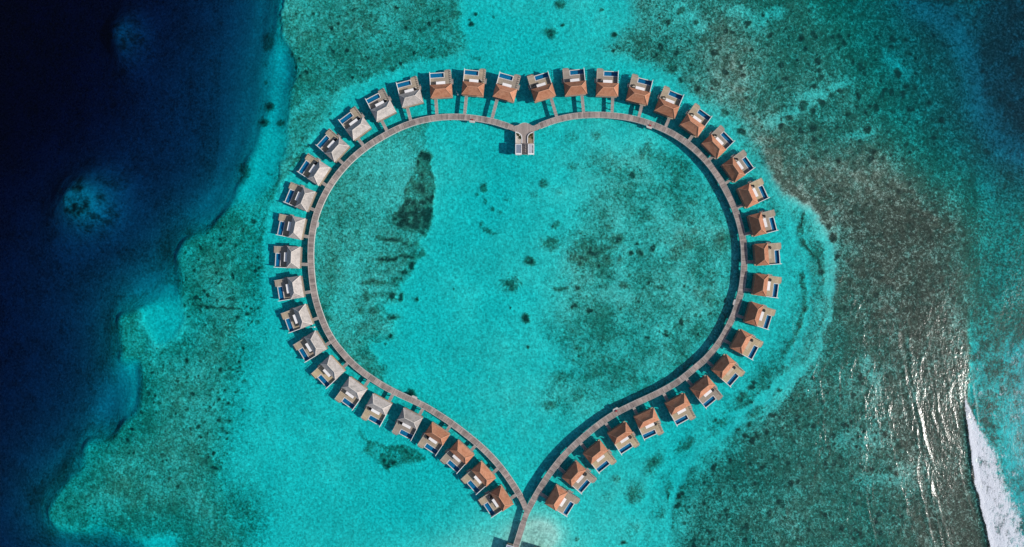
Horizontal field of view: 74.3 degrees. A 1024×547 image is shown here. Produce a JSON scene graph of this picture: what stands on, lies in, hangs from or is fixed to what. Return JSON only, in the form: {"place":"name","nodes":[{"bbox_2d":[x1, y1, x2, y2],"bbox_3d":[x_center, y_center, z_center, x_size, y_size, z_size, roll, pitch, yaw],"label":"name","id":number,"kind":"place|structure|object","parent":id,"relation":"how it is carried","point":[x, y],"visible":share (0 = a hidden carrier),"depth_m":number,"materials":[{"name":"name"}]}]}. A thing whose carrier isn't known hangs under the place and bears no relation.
{"place":"outdoors","nodes":[
{"label":"outdoors","id":0,"kind":"place"},
{"bbox_2d":[0,0,1023,546],"bbox_3d":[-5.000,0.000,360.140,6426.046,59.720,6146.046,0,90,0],"label":"seabed","id":1,"kind":"structure","parent":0,"point":[526,320],"depth_m":331.85,"materials":[{"name":"teal sand"}]},
{"bbox_3d":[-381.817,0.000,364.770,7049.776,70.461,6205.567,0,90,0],"label":"sea","id":2,"kind":"structure","parent":0,"visible":0},
{"bbox_2d":[273,245,302,268],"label":"overwater villa","id":3,"kind":"object","parent":2,"relation":"in","point":[287,256],"visible":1,"depth_m":324.88,"materials":[{"name":"grey wood"}]},
{"bbox_2d":[274,276,305,300],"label":"overwater villa","id":4,"kind":"object","parent":2,"relation":"in","point":[288,288],"visible":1,"depth_m":324.88,"materials":[{"name":"grey wood"}]},
{"bbox_2d":[276,214,306,239],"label":"overwater villa","id":5,"kind":"object","parent":2,"relation":"in","point":[292,226],"visible":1,"depth_m":324.88,"materials":[{"name":"grey wood"}]},
{"bbox_2d":[281,304,314,332],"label":"overwater villa","id":6,"kind":"object","parent":2,"relation":"in","point":[298,317],"visible":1,"depth_m":324.88,"materials":[{"name":"grey wood"}]},
{"bbox_2d":[283,182,316,211],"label":"overwater villa","id":7,"kind":"object","parent":2,"relation":"in","point":[301,197],"visible":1,"depth_m":324.88,"materials":[{"name":"grey wood"}]},
{"bbox_2d":[293,330,327,362],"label":"overwater villa","id":8,"kind":"object","parent":2,"relation":"in","point":[310,346],"visible":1,"depth_m":324.88,"materials":[{"name":"grey wood"}]},
{"bbox_2d":[297,153,331,185],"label":"overwater villa","id":9,"kind":"object","parent":2,"relation":"in","point":[317,174],"visible":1,"depth_m":324.88,"materials":[{"name":"grey wood"}]},
{"bbox_2d":[311,355,345,387],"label":"overwater villa","id":10,"kind":"object","parent":2,"relation":"in","point":[329,371],"visible":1,"depth_m":324.88,"materials":[{"name":"grey wood"}]},
{"bbox_2d":[315,128,350,162],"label":"overwater villa","id":11,"kind":"object","parent":2,"relation":"in","point":[332,149],"visible":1,"depth_m":324.88,"materials":[{"name":"grey wood"}]},
{"bbox_2d":[335,376,367,409],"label":"overwater villa","id":12,"kind":"object","parent":2,"relation":"in","point":[352,390],"visible":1,"depth_m":324.88,"materials":[{"name":"grey wood"}]},
{"bbox_2d":[338,106,371,140],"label":"overwater villa","id":13,"kind":"object","parent":2,"relation":"in","point":[354,126],"visible":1,"depth_m":324.88,"materials":[{"name":"grey wood"}]},
{"bbox_2d":[361,393,392,426],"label":"overwater villa","id":14,"kind":"object","parent":2,"relation":"in","point":[379,405],"visible":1,"depth_m":324.88,"materials":[{"name":"grey wood"}]},
{"bbox_2d":[365,88,396,122],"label":"overwater villa","id":15,"kind":"object","parent":2,"relation":"in","point":[381,109],"visible":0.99,"depth_m":324.88,"materials":[{"name":"grey wood"}]},
{"bbox_2d":[380,120,387,130],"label":"access jetty","id":16,"kind":"object","parent":2,"relation":"in","point":[384,125],"visible":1,"depth_m":328.01,"materials":[{"name":"grey wood"}]},
{"bbox_2d":[392,407,422,439],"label":"overwater villa","id":17,"kind":"object","parent":2,"relation":"in","point":[410,420],"visible":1,"depth_m":324.88,"materials":[{"name":"grey wood"}]},
{"bbox_2d":[406,107,411,120],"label":"access jetty","id":18,"kind":"object","parent":2,"relation":"in","point":[409,114],"visible":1,"depth_m":328.01,"materials":[{"name":"grey wood"}]},
{"bbox_2d":[396,76,423,108],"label":"overwater villa","id":19,"kind":"object","parent":2,"relation":"in","point":[409,96],"visible":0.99,"depth_m":324.88,"materials":[{"name":"grey wood"}]},
{"bbox_2d":[417,421,449,455],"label":"overwater villa","id":20,"kind":"object","parent":2,"relation":"in","point":[434,442],"visible":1,"depth_m":324.88,"materials":[{"name":"brown wood"}]},
{"bbox_2d":[434,99,437,114],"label":"access jetty","id":21,"kind":"object","parent":2,"relation":"in","point":[436,106],"visible":1,"depth_m":328.01,"materials":[{"name":"grey wood"}]},
{"bbox_2d":[429,69,452,99],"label":"overwater villa","id":22,"kind":"object","parent":2,"relation":"in","point":[441,83],"visible":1,"depth_m":324.88,"materials":[{"name":"brown wood"}]},
{"bbox_2d":[440,439,473,473],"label":"overwater villa","id":23,"kind":"object","parent":2,"relation":"in","point":[458,456],"visible":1,"depth_m":324.88,"materials":[{"name":"brown wood"}]},
{"bbox_2d":[463,96,467,113],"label":"access jetty","id":24,"kind":"object","parent":2,"relation":"in","point":[465,105],"visible":1,"depth_m":328.01,"materials":[{"name":"grey wood"}]},
{"bbox_2d":[462,68,486,97],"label":"overwater villa","id":25,"kind":"object","parent":2,"relation":"in","point":[472,86],"visible":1,"depth_m":324.88,"materials":[{"name":"brown wood"}]},
{"bbox_2d":[461,460,495,494],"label":"overwater villa","id":26,"kind":"object","parent":2,"relation":"in","point":[478,477],"visible":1,"depth_m":324.88,"materials":[{"name":"brown wood"}]},
{"bbox_2d":[491,99,498,117],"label":"access jetty","id":27,"kind":"object","parent":2,"relation":"in","point":[494,108],"visible":1,"depth_m":328.01,"materials":[{"name":"grey wood"}]},
{"bbox_2d":[478,484,512,517],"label":"overwater villa","id":28,"kind":"object","parent":2,"relation":"in","point":[500,500],"visible":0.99,"depth_m":324.88,"materials":[{"name":"brown wood"}]},
{"bbox_2d":[493,72,520,103],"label":"overwater villa","id":29,"kind":"object","parent":2,"relation":"in","point":[507,86],"visible":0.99,"depth_m":324.88,"materials":[{"name":"brown wood"}]},
{"bbox_2d":[512,123,536,154],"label":"notch platform","id":30,"kind":"structure","parent":2,"relation":"in","point":[524,130],"depth_m":327.98,"materials":[{"name":"grey wood"}]},
{"bbox_2d":[515,144,521,154],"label":"kiosk","id":31,"kind":"object","parent":30,"relation":"on","point":[518,149],"visible":1,"depth_m":324.90,"materials":[{"name":"white paint"}]},
{"bbox_2d":[515,131,521,142],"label":"planter","id":32,"kind":"object","parent":30,"relation":"on","point":[518,137],"visible":1,"depth_m":327.53,"materials":[{"name":"white paint"}]},
{"bbox_2d":[527,132,533,142],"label":"planter","id":33,"kind":"object","parent":30,"relation":"on","point":[530,137],"visible":1,"depth_m":327.53,"materials":[{"name":"white paint"}]},
{"bbox_2d":[528,144,533,155],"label":"slatted pergola","id":34,"kind":"object","parent":30,"relation":"on","point":[530,152],"visible":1,"depth_m":324.81,"materials":[{"name":"white paint"}]},
{"bbox_2d":[308,112,746,546],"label":"boardwalk","id":35,"kind":"structure","parent":2,"relation":"on","point":[598,424],"depth_m":328.00,"materials":[{"name":"grey wood"}]},
{"bbox_2d":[527,71,555,102],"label":"overwater villa","id":36,"kind":"object","parent":2,"relation":"in","point":[542,90],"visible":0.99,"depth_m":324.88,"materials":[{"name":"brown wood"}]},
{"bbox_2d":[550,98,557,116],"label":"access jetty","id":37,"kind":"object","parent":2,"relation":"in","point":[553,107],"visible":1,"depth_m":328.01,"materials":[{"name":"grey wood"}]},
{"bbox_2d":[545,483,579,516],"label":"overwater villa","id":38,"kind":"object","parent":2,"relation":"in","point":[561,500],"visible":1,"depth_m":324.88,"materials":[{"name":"brown wood"}]},
{"bbox_2d":[561,68,586,96],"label":"overwater villa","id":39,"kind":"object","parent":2,"relation":"in","point":[574,82],"visible":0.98,"depth_m":324.88,"materials":[{"name":"brown wood"}]},
{"bbox_2d":[562,460,596,493],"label":"overwater villa","id":40,"kind":"object","parent":2,"relation":"in","point":[576,478],"visible":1,"depth_m":324.88,"materials":[{"name":"brown wood"}]},
{"bbox_2d":[580,95,584,111],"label":"access jetty","id":41,"kind":"object","parent":2,"relation":"in","point":[582,103],"visible":1,"depth_m":328.01,"materials":[{"name":"grey wood"}]},
{"bbox_2d":[583,439,616,473],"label":"overwater villa","id":42,"kind":"object","parent":2,"relation":"in","point":[597,454],"visible":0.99,"depth_m":324.88,"materials":[{"name":"brown wood"}]},
{"bbox_2d":[595,68,618,97],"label":"overwater villa","id":43,"kind":"object","parent":2,"relation":"in","point":[607,86],"visible":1,"depth_m":324.88,"materials":[{"name":"brown wood"}]},
{"bbox_2d":[610,98,613,112],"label":"access jetty","id":44,"kind":"object","parent":2,"relation":"in","point":[612,105],"visible":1,"depth_m":328.01,"materials":[{"name":"grey wood"}]},
{"bbox_2d":[607,421,639,454],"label":"overwater villa","id":45,"kind":"object","parent":2,"relation":"in","point":[620,433],"visible":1,"depth_m":324.88,"materials":[{"name":"brown wood"}]},
{"bbox_2d":[625,74,652,106],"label":"overwater villa","id":46,"kind":"object","parent":2,"relation":"in","point":[639,93],"visible":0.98,"depth_m":324.88,"materials":[{"name":"brown wood"}]},
{"bbox_2d":[637,105,642,116],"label":"access jetty","id":47,"kind":"object","parent":2,"relation":"in","point":[640,110],"visible":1,"depth_m":328.01,"materials":[{"name":"grey wood"}]},
{"bbox_2d":[633,407,663,440],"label":"overwater villa","id":48,"kind":"object","parent":2,"relation":"in","point":[646,419],"visible":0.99,"depth_m":324.88,"materials":[{"name":"brown wood"}]},
{"bbox_2d":[653,86,683,119],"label":"overwater villa","id":49,"kind":"object","parent":2,"relation":"in","point":[668,106],"visible":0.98,"depth_m":324.88,"materials":[{"name":"brown wood"}]},
{"bbox_2d":[664,393,695,426],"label":"overwater villa","id":50,"kind":"object","parent":2,"relation":"in","point":[679,407],"visible":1,"depth_m":324.88,"materials":[{"name":"brown wood"}]},
{"bbox_2d":[679,103,711,137],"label":"overwater villa","id":51,"kind":"object","parent":2,"relation":"in","point":[695,124],"visible":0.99,"depth_m":324.88,"materials":[{"name":"brown wood"}]},
{"bbox_2d":[689,375,722,408],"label":"overwater villa","id":52,"kind":"object","parent":2,"relation":"in","point":[701,390],"visible":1,"depth_m":324.88,"materials":[{"name":"brown wood"}]},
{"bbox_2d":[700,125,733,159],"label":"overwater villa","id":53,"kind":"object","parent":2,"relation":"in","point":[718,145],"visible":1,"depth_m":324.88,"materials":[{"name":"brown wood"}]},
{"bbox_2d":[710,354,744,386],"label":"overwater villa","id":54,"kind":"object","parent":2,"relation":"in","point":[725,371],"visible":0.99,"depth_m":324.88,"materials":[{"name":"brown wood"}]},
{"bbox_2d":[720,150,754,182],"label":"overwater villa","id":55,"kind":"object","parent":2,"relation":"in","point":[734,170],"visible":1,"depth_m":324.88,"materials":[{"name":"brown wood"}]},
{"bbox_2d":[729,329,762,359],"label":"overwater villa","id":56,"kind":"object","parent":2,"relation":"in","point":[743,344],"visible":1,"depth_m":324.88,"materials":[{"name":"brown wood"}]},
{"bbox_2d":[736,178,769,208],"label":"overwater villa","id":57,"kind":"object","parent":2,"relation":"in","point":[749,195],"visible":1,"depth_m":324.88,"materials":[{"name":"brown wood"}]},
{"bbox_2d":[742,301,775,329],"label":"overwater villa","id":58,"kind":"object","parent":2,"relation":"in","point":[754,315],"visible":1,"depth_m":324.88,"materials":[{"name":"brown wood"}]},
{"bbox_2d":[746,209,777,236],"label":"overwater villa","id":59,"kind":"object","parent":2,"relation":"in","point":[758,224],"visible":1,"depth_m":324.88,"materials":[{"name":"brown wood"}]},
{"bbox_2d":[751,273,781,297],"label":"overwater villa","id":60,"kind":"object","parent":2,"relation":"in","point":[762,285],"visible":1,"depth_m":324.88,"materials":[{"name":"brown wood"}]},
{"bbox_2d":[752,242,781,265],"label":"overwater villa","id":61,"kind":"object","parent":2,"relation":"in","point":[763,254],"visible":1,"depth_m":324.88,"materials":[{"name":"brown wood"}]},
{"bbox_2d":[965,353,1023,546],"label":"surf foam","id":62,"kind":"object","parent":2,"relation":"on","point":[987,502],"visible":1,"depth_m":329.64,"materials":[{"name":"white"}]}
]}

